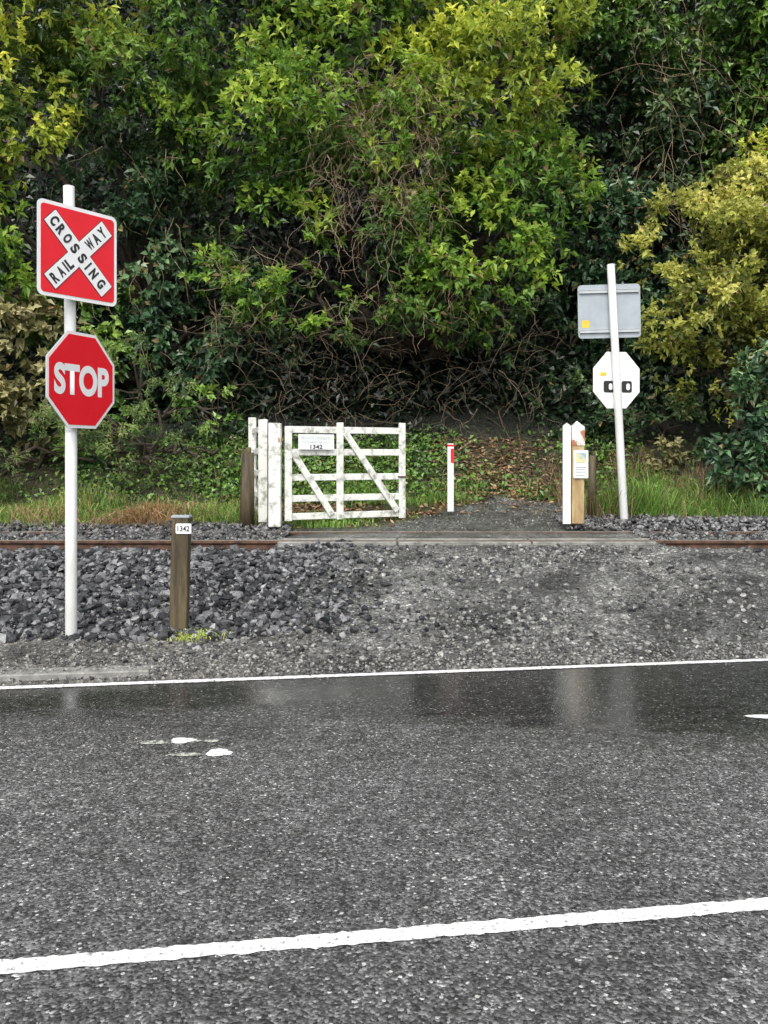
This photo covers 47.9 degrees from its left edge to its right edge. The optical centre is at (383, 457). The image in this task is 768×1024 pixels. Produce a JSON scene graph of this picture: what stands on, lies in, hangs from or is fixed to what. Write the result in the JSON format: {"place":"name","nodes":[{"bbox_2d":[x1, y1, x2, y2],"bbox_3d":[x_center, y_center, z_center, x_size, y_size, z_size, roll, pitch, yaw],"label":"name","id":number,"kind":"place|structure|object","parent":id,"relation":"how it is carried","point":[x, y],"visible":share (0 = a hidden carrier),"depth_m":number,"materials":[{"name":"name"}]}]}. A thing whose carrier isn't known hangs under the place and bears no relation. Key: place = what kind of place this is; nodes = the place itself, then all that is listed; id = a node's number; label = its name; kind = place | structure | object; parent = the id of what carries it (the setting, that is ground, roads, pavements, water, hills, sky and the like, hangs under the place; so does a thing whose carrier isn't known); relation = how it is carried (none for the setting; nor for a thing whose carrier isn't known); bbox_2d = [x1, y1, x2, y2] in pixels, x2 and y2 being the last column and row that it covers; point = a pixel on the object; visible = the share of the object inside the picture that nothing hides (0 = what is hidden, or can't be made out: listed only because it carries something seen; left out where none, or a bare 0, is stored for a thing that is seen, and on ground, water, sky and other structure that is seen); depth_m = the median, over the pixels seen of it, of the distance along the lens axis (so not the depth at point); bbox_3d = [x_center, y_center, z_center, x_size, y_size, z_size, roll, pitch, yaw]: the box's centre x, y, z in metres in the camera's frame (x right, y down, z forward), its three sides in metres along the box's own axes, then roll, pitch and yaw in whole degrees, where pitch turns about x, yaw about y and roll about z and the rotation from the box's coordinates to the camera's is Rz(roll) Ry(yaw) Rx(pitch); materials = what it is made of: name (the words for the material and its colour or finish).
{"place":"outdoors","nodes":[
{"label":"outdoors","id":0,"kind":"place"},
{"bbox_2d":[2,512,144,528],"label":"grass","id":1,"kind":"structure","parent":0,"point":[17,518],"depth_m":11.61,"materials":[{"name":"green plant"}]},
{"bbox_2d":[0,482,257,528],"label":"dry grass","id":2,"kind":"structure","parent":0,"point":[24,513],"depth_m":11.51,"materials":[{"name":"plant"}]},
{"bbox_2d":[0,468,297,524],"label":"grass","id":3,"kind":"structure","parent":0,"point":[233,514],"depth_m":12.41,"materials":[{"name":"green plant"}]},
{"bbox_2d":[77,495,231,529],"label":"dry grass","id":4,"kind":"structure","parent":0,"point":[146,519],"depth_m":11.45,"materials":[{"name":"beige plant"}]},
{"bbox_2d":[0,658,767,1023],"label":"road","id":5,"kind":"structure","parent":0,"point":[308,806],"depth_m":3.58,"materials":[{"name":"grey asphalt"}]},
{"bbox_2d":[139,740,167,743],"bbox_3d":[-1.286,1.596,4.843,0.171,0.001,0.072,0,0,0],"label":"worn road marking","id":6,"kind":"object","parent":5,"relation":"on","point":[153,742],"visible":1,"depth_m":4.83,"materials":[{"name":"paint"}]},
{"bbox_2d":[172,737,196,742],"bbox_3d":[-1.128,1.596,4.868,0.144,0.001,0.104,0,0,0],"label":"road marking","id":7,"kind":"object","parent":5,"relation":"on","point":[180,740],"visible":1,"depth_m":4.87,"materials":[{"name":"paint"}]},
{"bbox_2d":[168,752,201,755],"bbox_3d":[-1.071,1.596,4.641,0.194,0.001,0.058,0,0,0],"label":"worn road marking","id":8,"kind":"object","parent":5,"relation":"on","point":[186,754],"visible":1,"depth_m":4.64,"materials":[{"name":"paint"}]},
{"bbox_2d":[194,740,218,741],"bbox_3d":[-0.999,1.596,4.859,0.144,0.001,0.046,0,0,0],"label":"worn road marking","id":9,"kind":"object","parent":5,"relation":"on","point":[207,740],"visible":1,"depth_m":4.87,"materials":[{"name":"paint"}]},
{"bbox_2d":[206,748,232,755],"bbox_3d":[-0.887,1.596,4.671,0.145,0.001,0.128,0,0,0],"label":"road marking","id":10,"kind":"object","parent":5,"relation":"on","point":[217,752],"visible":1,"depth_m":4.67,"materials":[{"name":"paint"}]},
{"bbox_2d":[0,897,767,973],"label":"road lane line","id":11,"kind":"object","parent":5,"relation":"on","point":[173,952],"visible":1,"depth_m":2.88,"materials":[{"name":"paint"}]},
{"bbox_2d":[0,658,767,688],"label":"road edge line","id":12,"kind":"object","parent":5,"relation":"on","point":[358,674],"visible":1,"depth_m":6.37,"materials":[{"name":"paint"}]},
{"bbox_2d":[745,714,767,718],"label":"road marking","id":13,"kind":"object","parent":5,"relation":"on","point":[760,716],"visible":1,"depth_m":5.32,"materials":[{"name":"paint"}]},
{"bbox_2d":[0,0,767,685],"bbox_3d":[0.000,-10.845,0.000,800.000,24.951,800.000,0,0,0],"label":"ground","id":14,"kind":"structure","parent":0,"point":[610,578],"depth_m":9.54,"materials":[{"name":"soil"}]},
{"bbox_2d":[0,664,150,681],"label":"kerb","id":15,"kind":"structure","parent":14,"relation":"on","point":[31,674],"depth_m":6.19,"materials":[{"name":"concrete"}]},
{"bbox_2d":[37,185,116,635],"bbox_3d":[-2.498,-0.310,7.016,0.203,3.780,0.773,0,0,29],"label":"railway crossing stop sign","id":16,"kind":"object","parent":14,"relation":"on","point":[76,254],"visible":0.97,"depth_m":6.98,"materials":[{"name":"red metal"}]},
{"bbox_2d":[0,331,245,500],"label":"fine leaved bush","id":17,"kind":"object","parent":14,"relation":"on","point":[147,454],"visible":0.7,"depth_m":13.42,"materials":[{"name":"green plant"}]},
{"bbox_2d":[0,519,294,539],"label":"track ballast","id":18,"kind":"structure","parent":14,"relation":"on","point":[125,532],"depth_m":10.85,"materials":[{"name":"gravel"}]},
{"bbox_2d":[0,205,305,479],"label":"ivy covered tree","id":19,"kind":"object","parent":14,"relation":"on","point":[15,397],"visible":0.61,"depth_m":14.79,"materials":[{"name":"green plant"}]},
{"bbox_2d":[169,515,191,632],"bbox_3d":[-1.699,0.994,7.247,0.192,1.014,0.126,0,0,0],"label":"timber number post","id":20,"kind":"object","parent":14,"relation":"on","point":[180,572],"visible":0.91,"depth_m":7.20,"materials":[{"name":"brown wood"}]},
{"bbox_2d":[0,0,370,373],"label":"tree","id":21,"kind":"object","parent":14,"relation":"on","point":[70,44],"visible":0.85,"depth_m":14.43,"materials":[{"name":"green plant"}]},
{"bbox_2d":[3,70,263,396],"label":"hanging vines","id":22,"kind":"object","parent":21,"relation":"hanging from","point":[125,224],"visible":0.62,"depth_m":14.42,"materials":[{"name":"plant"}]},
{"bbox_2d":[167,629,229,641],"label":"grass","id":23,"kind":"structure","parent":14,"relation":"on","point":[198,636],"depth_m":7.03,"materials":[{"name":"green plant"}]},
{"bbox_2d":[240,447,254,529],"bbox_3d":[-1.800,0.432,11.350,0.193,1.137,0.193,0,0,0],"label":"old timber post","id":24,"kind":"object","parent":14,"relation":"on","point":[247,512],"visible":0.81,"depth_m":11.27,"materials":[{"name":"brown wood"}]},
{"bbox_2d":[0,538,503,643],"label":"track ballast","id":25,"kind":"structure","parent":14,"relation":"on","point":[39,563],"depth_m":8.04,"materials":[{"name":"gravel"}]},
{"bbox_2d":[248,418,411,526],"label":"white timber gate","id":26,"kind":"structure","parent":14,"relation":"on","point":[268,488],"depth_m":11.40,"materials":[{"name":"paint"}]},
{"bbox_2d":[282,509,418,528],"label":"grass","id":27,"kind":"structure","parent":14,"relation":"on","point":[321,523],"depth_m":11.49,"materials":[{"name":"green plant"}]},
{"bbox_2d":[282,508,435,527],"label":"leaf litter","id":28,"kind":"object","parent":14,"relation":"on","point":[420,513],"visible":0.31,"depth_m":12.06,"materials":[{"name":"brown plant"}]},
{"bbox_2d":[159,252,565,471],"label":"bare twigs","id":29,"kind":"object","parent":14,"relation":"on","point":[322,335],"visible":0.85,"depth_m":14.48,"materials":[{"name":"brown plant"}]},
{"bbox_2d":[22,663,726,686],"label":"loose gravel","id":30,"kind":"structure","parent":14,"relation":"on","point":[327,677],"depth_m":6.16,"materials":[{"name":"grey gravel"}]},
{"bbox_2d":[0,0,767,426],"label":"hillside ivy","id":31,"kind":"object","parent":14,"relation":"on","point":[416,372],"visible":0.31,"depth_m":16.41,"materials":[{"name":"green plant"}]},
{"bbox_2d":[0,423,767,505],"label":"bank ivy","id":32,"kind":"object","parent":14,"relation":"on","point":[224,447],"visible":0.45,"depth_m":13.89,"materials":[{"name":"green plant"}]},
{"bbox_2d":[0,596,767,681],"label":"loose gravel","id":33,"kind":"structure","parent":14,"relation":"on","point":[447,665],"depth_m":6.68,"materials":[{"name":"grey gravel"}]},
{"bbox_2d":[0,531,767,550],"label":"railway track","id":34,"kind":"structure","parent":14,"relation":"on","point":[265,545],"depth_m":9.78,"materials":[{"name":"metal"}]},
{"bbox_2d":[0,380,767,448],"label":"bank ivy","id":35,"kind":"object","parent":14,"relation":"on","point":[557,433],"visible":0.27,"depth_m":14.98,"materials":[{"name":"green plant"}]},
{"bbox_2d":[176,0,606,373],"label":"tree","id":36,"kind":"object","parent":14,"relation":"on","point":[439,35],"visible":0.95,"depth_m":14.01,"materials":[{"name":"green plant"}]},
{"bbox_2d":[194,242,542,355],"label":"hanging vines","id":37,"kind":"object","parent":36,"relation":"hanging from","point":[367,297],"visible":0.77,"depth_m":13.79,"materials":[{"name":"plant"}]},
{"bbox_2d":[273,49,477,282],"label":"hanging vines","id":38,"kind":"object","parent":36,"relation":"hanging from","point":[379,104],"visible":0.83,"depth_m":13.72,"materials":[{"name":"plant"}]},
{"bbox_2d":[42,543,767,667],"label":"loose gravel","id":39,"kind":"structure","parent":14,"relation":"on","point":[532,616],"depth_m":7.58,"materials":[{"name":"grey gravel"}]},
{"bbox_2d":[318,432,561,505],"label":"grass","id":40,"kind":"structure","parent":14,"relation":"on","point":[435,496],"depth_m":13.26,"materials":[{"name":"green plant"}]},
{"bbox_2d":[447,444,453,511],"bbox_3d":[0.940,0.290,12.197,0.094,0.960,0.059,0,0,0],"label":"marker post","id":41,"kind":"object","parent":14,"relation":"on","point":[450,477],"visible":1,"depth_m":12.18,"materials":[{"name":"white paint"}]},
{"bbox_2d":[282,436,642,513],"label":"leaf litter","id":42,"kind":"object","parent":14,"relation":"on","point":[321,507],"visible":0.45,"depth_m":13.78,"materials":[{"name":"brown plant"}]},
{"bbox_2d":[588,451,595,515],"bbox_3d":[2.890,0.408,12.000,0.119,0.984,0.119,0,0,0],"label":"old timber post","id":43,"kind":"object","parent":14,"relation":"on","point":[592,472],"visible":0.81,"depth_m":11.96,"materials":[{"name":"brown wood"}]},
{"bbox_2d":[577,264,640,519],"bbox_3d":[3.072,-0.855,11.742,0.852,3.515,0.192,0,0,0],"label":"railway crossing stop sign","id":44,"kind":"object","parent":14,"relation":"on","point":[611,309],"visible":0.95,"depth_m":11.76,"materials":[{"name":"white metal"}]},
{"bbox_2d":[528,369,718,476],"bbox_3d":[4.041,-0.560,14.697,3.073,1.995,1.506,0,0,35],"label":"undergrowth shrub","id":45,"kind":"object","parent":14,"relation":"on","point":[656,414],"visible":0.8,"depth_m":14.32,"materials":[{"name":"green plant"}]},
{"bbox_2d":[508,0,767,380],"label":"tree","id":46,"kind":"object","parent":14,"relation":"on","point":[603,57],"visible":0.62,"depth_m":16.35,"materials":[{"name":"green plant"}]},
{"bbox_2d":[575,0,767,332],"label":"hanging vines","id":47,"kind":"object","parent":46,"relation":"hanging from","point":[678,121],"visible":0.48,"depth_m":16.06,"materials":[{"name":"brown plant"}]},
{"bbox_2d":[540,443,765,518],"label":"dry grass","id":48,"kind":"structure","parent":14,"relation":"on","point":[599,506],"depth_m":12.78,"materials":[{"name":"green plant"}]},
{"bbox_2d":[553,513,767,539],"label":"track ballast","id":49,"kind":"structure","parent":14,"relation":"on","point":[655,523],"depth_m":11.11,"materials":[{"name":"gravel"}]},
{"bbox_2d":[571,421,587,523],"bbox_3d":[2.521,0.195,11.191,0.208,1.330,0.185,0,0,0],"label":"timber bollard","id":50,"kind":"object","parent":49,"relation":"on","point":[579,463],"visible":0.92,"depth_m":11.12,"materials":[{"name":"yellow wood"}]},
{"bbox_2d":[562,423,570,523],"bbox_3d":[2.352,0.211,11.130,0.100,1.299,0.060,0,0,0],"label":"white marker board","id":51,"kind":"object","parent":50,"relation":"attached to","point":[566,473],"visible":1,"depth_m":11.10,"materials":[{"name":"paint"}]},
{"bbox_2d":[584,456,767,517],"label":"grass","id":52,"kind":"structure","parent":14,"relation":"on","point":[652,502],"depth_m":12.13,"materials":[{"name":"green plant"}]},
{"bbox_2d":[615,124,767,453],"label":"olive green bush","id":53,"kind":"object","parent":14,"relation":"on","point":[747,219],"visible":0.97,"depth_m":13.63,"materials":[{"name":"green plant"}]},
{"bbox_2d":[703,336,767,512],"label":"broadleaf bush","id":54,"kind":"object","parent":14,"relation":"on","point":[754,447],"visible":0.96,"depth_m":12.46,"materials":[{"name":"green plant"}]},
{"bbox_2d":[384,501,564,530],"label":"loose gravel","id":55,"kind":"structure","parent":0,"point":[532,520],"depth_m":11.82,"materials":[{"name":"grey gravel"}]}
]}

